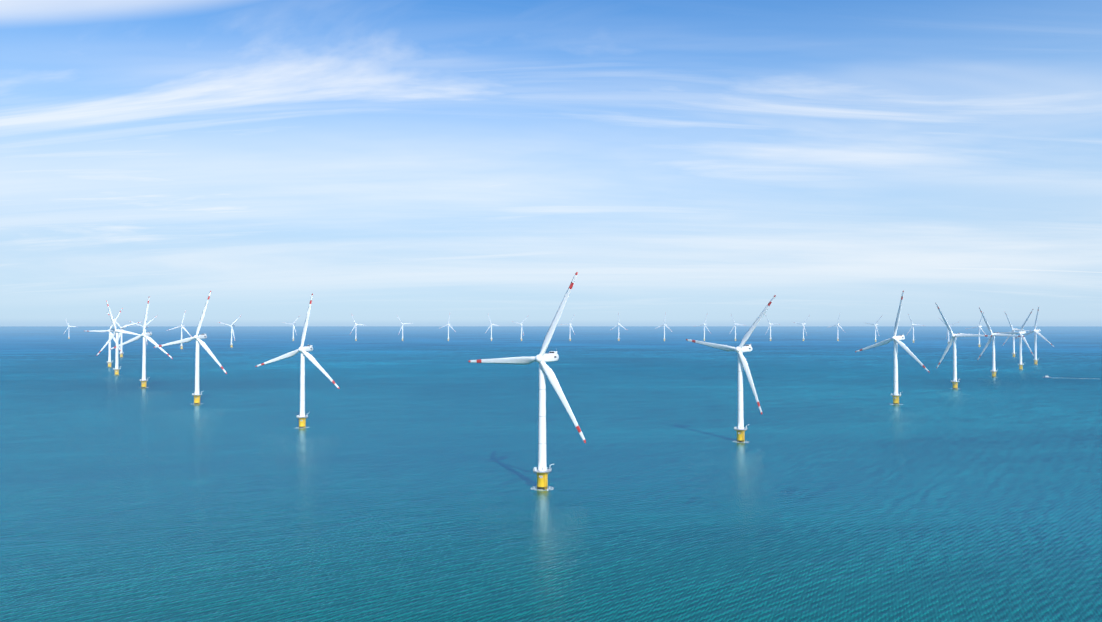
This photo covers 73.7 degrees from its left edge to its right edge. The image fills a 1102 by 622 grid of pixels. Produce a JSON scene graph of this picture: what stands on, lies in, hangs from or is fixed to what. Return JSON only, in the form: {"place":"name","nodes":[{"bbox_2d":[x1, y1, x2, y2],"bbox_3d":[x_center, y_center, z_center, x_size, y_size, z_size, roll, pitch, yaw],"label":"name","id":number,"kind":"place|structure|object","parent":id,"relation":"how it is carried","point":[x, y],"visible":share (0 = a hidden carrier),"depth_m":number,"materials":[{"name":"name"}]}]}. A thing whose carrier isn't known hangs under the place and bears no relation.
{"place":"outdoors","nodes":[
{"label":"outdoors","id":0,"kind":"place"},
{"bbox_2d":[0,326,1101,621],"bbox_3d":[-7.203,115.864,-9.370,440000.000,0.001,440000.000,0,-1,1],"label":"sea","id":1,"kind":"structure","parent":0,"point":[394,478],"depth_m":562.75,"materials":[{"name":"liquid"}]},
{"bbox_2d":[86,308,122,366],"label":"wind turbine","id":2,"kind":"object","parent":1,"relation":"on","point":[110,330],"visible":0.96,"depth_m":2069.10,"materials":[{"name":"white metal"}]},
{"bbox_2d":[96,300,140,374],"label":"wind turbine","id":3,"kind":"object","parent":1,"relation":"on","point":[117,331],"visible":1,"depth_m":1731.36,"materials":[{"name":"white metal"}]},
{"bbox_2d":[107,313,139,357],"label":"wind turbine","id":4,"kind":"object","parent":1,"relation":"on","point":[121,347],"visible":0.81,"depth_m":2705.85,"materials":[{"name":"white metal"}]},
{"bbox_2d":[110,297,172,387],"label":"wind turbine","id":5,"kind":"object","parent":1,"relation":"on","point":[143,380],"visible":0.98,"depth_m":1380.20,"materials":[{"name":"white metal"}]},
{"bbox_2d":[129,315,157,348],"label":"wind turbine","id":6,"kind":"object","parent":1,"relation":"on","point":[146,326],"visible":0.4,"depth_m":3291.70,"materials":[{"name":"white metal"}]},
{"bbox_2d":[166,310,191,348],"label":"wind turbine","id":7,"kind":"object","parent":1,"relation":"on","point":[182,326],"visible":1,"depth_m":3648.66,"materials":[{"name":"white metal"}]},
{"bbox_2d":[154,291,226,403],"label":"wind turbine","id":8,"kind":"object","parent":1,"relation":"on","point":[196,394],"visible":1,"depth_m":1092.62,"materials":[{"name":"white metal"}]},
{"bbox_2d":[219,315,240,347],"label":"wind turbine","id":9,"kind":"object","parent":1,"relation":"on","point":[232,325],"visible":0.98,"depth_m":3930.13,"materials":[{"name":"white metal"}]},
{"bbox_2d":[283,315,299,340],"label":"wind turbine","id":10,"kind":"object","parent":1,"relation":"on","point":[293,324],"visible":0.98,"depth_m":5723.44,"materials":[{"name":"white metal"}]},
{"bbox_2d":[255,293,338,428],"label":"wind turbine","id":11,"kind":"object","parent":1,"relation":"on","point":[304,350],"visible":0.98,"depth_m":837.93,"materials":[{"name":"white metal"}]},
{"bbox_2d":[350,313,361,340],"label":"wind turbine","id":12,"kind":"object","parent":1,"relation":"on","point":[354,327],"visible":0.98,"depth_m":5717.48,"materials":[{"name":"white metal"}]},
{"bbox_2d":[398,317,411,340],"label":"wind turbine","id":13,"kind":"object","parent":1,"relation":"on","point":[402,338],"visible":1,"depth_m":5709.92,"materials":[{"name":"white metal"}]},
{"bbox_2d":[441,314,455,340],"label":"wind turbine","id":14,"kind":"object","parent":1,"relation":"on","point":[448,324],"visible":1,"depth_m":5704.40,"materials":[{"name":"white metal"}]},
{"bbox_2d":[485,315,498,340],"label":"wind turbine","id":15,"kind":"object","parent":1,"relation":"on","point":[491,338],"visible":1,"depth_m":5699.72,"materials":[{"name":"white metal"}]},
{"bbox_2d":[512,316,527,340],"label":"wind turbine","id":16,"kind":"object","parent":1,"relation":"on","point":[521,328],"visible":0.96,"depth_m":5694.23,"materials":[{"name":"white metal"}]},
{"bbox_2d":[468,272,585,490],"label":"wind turbine","id":17,"kind":"object","parent":1,"relation":"on","point":[542,358],"visible":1,"depth_m":522.90,"materials":[{"name":"white metal"}]},
{"bbox_2d":[560,314,574,340],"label":"wind turbine","id":18,"kind":"object","parent":1,"relation":"on","point":[570,329],"visible":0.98,"depth_m":5690.11,"materials":[{"name":"white metal"}]},
{"bbox_2d":[611,312,626,340],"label":"wind turbine","id":19,"kind":"object","parent":1,"relation":"on","point":[618,326],"visible":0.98,"depth_m":5684.87,"materials":[{"name":"white metal"}]},
{"bbox_2d":[655,312,668,340],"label":"wind turbine","id":20,"kind":"object","parent":1,"relation":"on","point":[665,324],"visible":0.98,"depth_m":5677.57,"materials":[{"name":"white metal"}]},
{"bbox_2d":[694,313,709,340],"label":"wind turbine","id":21,"kind":"object","parent":1,"relation":"on","point":[704,324],"visible":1,"depth_m":5671.57,"materials":[{"name":"white metal"}]},
{"bbox_2d":[686,295,775,442],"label":"wind turbine","id":22,"kind":"object","parent":1,"relation":"on","point":[742,364],"visible":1,"depth_m":734.88,"materials":[{"name":"white metal"}]},
{"bbox_2d":[730,315,741,340],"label":"wind turbine","id":23,"kind":"object","parent":1,"relation":"on","point":[735,328],"visible":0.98,"depth_m":5669.35,"materials":[{"name":"white metal"}]},
{"bbox_2d":[765,314,776,340],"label":"wind turbine","id":24,"kind":"object","parent":1,"relation":"on","point":[770,338],"visible":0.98,"depth_m":5665.36,"materials":[{"name":"white metal"}]},
{"bbox_2d":[793,315,809,340],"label":"wind turbine","id":25,"kind":"object","parent":1,"relation":"on","point":[803,324],"visible":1,"depth_m":5659.10,"materials":[{"name":"white metal"}]},
{"bbox_2d":[827,315,843,340],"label":"wind turbine","id":26,"kind":"object","parent":1,"relation":"on","point":[837,324],"visible":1,"depth_m":5657.03,"materials":[{"name":"white metal"}]},
{"bbox_2d":[867,316,881,341],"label":"wind turbine","id":27,"kind":"object","parent":1,"relation":"on","point":[875,328],"visible":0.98,"depth_m":5344.72,"materials":[{"name":"white metal"}]},
{"bbox_2d":[855,290,928,404],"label":"wind turbine","id":28,"kind":"object","parent":1,"relation":"on","point":[896,339],"visible":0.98,"depth_m":1088.79,"materials":[{"name":"white metal"}]},
{"bbox_2d":[906,314,923,342],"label":"wind turbine","id":29,"kind":"object","parent":1,"relation":"on","point":[913,328],"visible":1,"depth_m":5067.30,"materials":[{"name":"white metal"}]},
{"bbox_2d":[939,318,959,342],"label":"wind turbine","id":30,"kind":"object","parent":1,"relation":"on","point":[947,329],"visible":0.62,"depth_m":4591.78,"materials":[{"name":"white metal"}]},
{"bbox_2d":[935,303,991,388],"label":"wind turbine","id":31,"kind":"object","parent":1,"relation":"on","point":[953,341],"visible":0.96,"depth_m":1356.00,"materials":[{"name":"white metal"}]},
{"bbox_2d":[967,312,985,346],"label":"wind turbine","id":32,"kind":"object","parent":1,"relation":"on","point":[979,326],"visible":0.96,"depth_m":4024.63,"materials":[{"name":"white metal"}]},
{"bbox_2d":[977,308,1023,376],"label":"wind turbine","id":33,"kind":"object","parent":1,"relation":"on","point":[993,370],"visible":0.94,"depth_m":1666.93,"materials":[{"name":"white metal"}]},
{"bbox_2d":[994,309,1033,369],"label":"wind turbine","id":34,"kind":"object","parent":1,"relation":"on","point":[1020,333],"visible":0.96,"depth_m":1946.70,"materials":[{"name":"white metal"}]},
{"bbox_2d":[1002,313,1028,356],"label":"wind turbine","id":35,"kind":"object","parent":1,"relation":"on","point":[1013,353],"visible":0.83,"depth_m":2735.37,"materials":[{"name":"white metal"}]},
{"bbox_2d":[1013,307,1053,364],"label":"wind turbine","id":36,"kind":"object","parent":1,"relation":"on","point":[1035,331],"visible":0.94,"depth_m":2209.89,"materials":[{"name":"white metal"}]},
{"bbox_2d":[0,0,1101,325],"label":"sky","id":37,"kind":"structure","parent":0,"point":[417,162],"materials":[{"name":"blue"}]}
]}

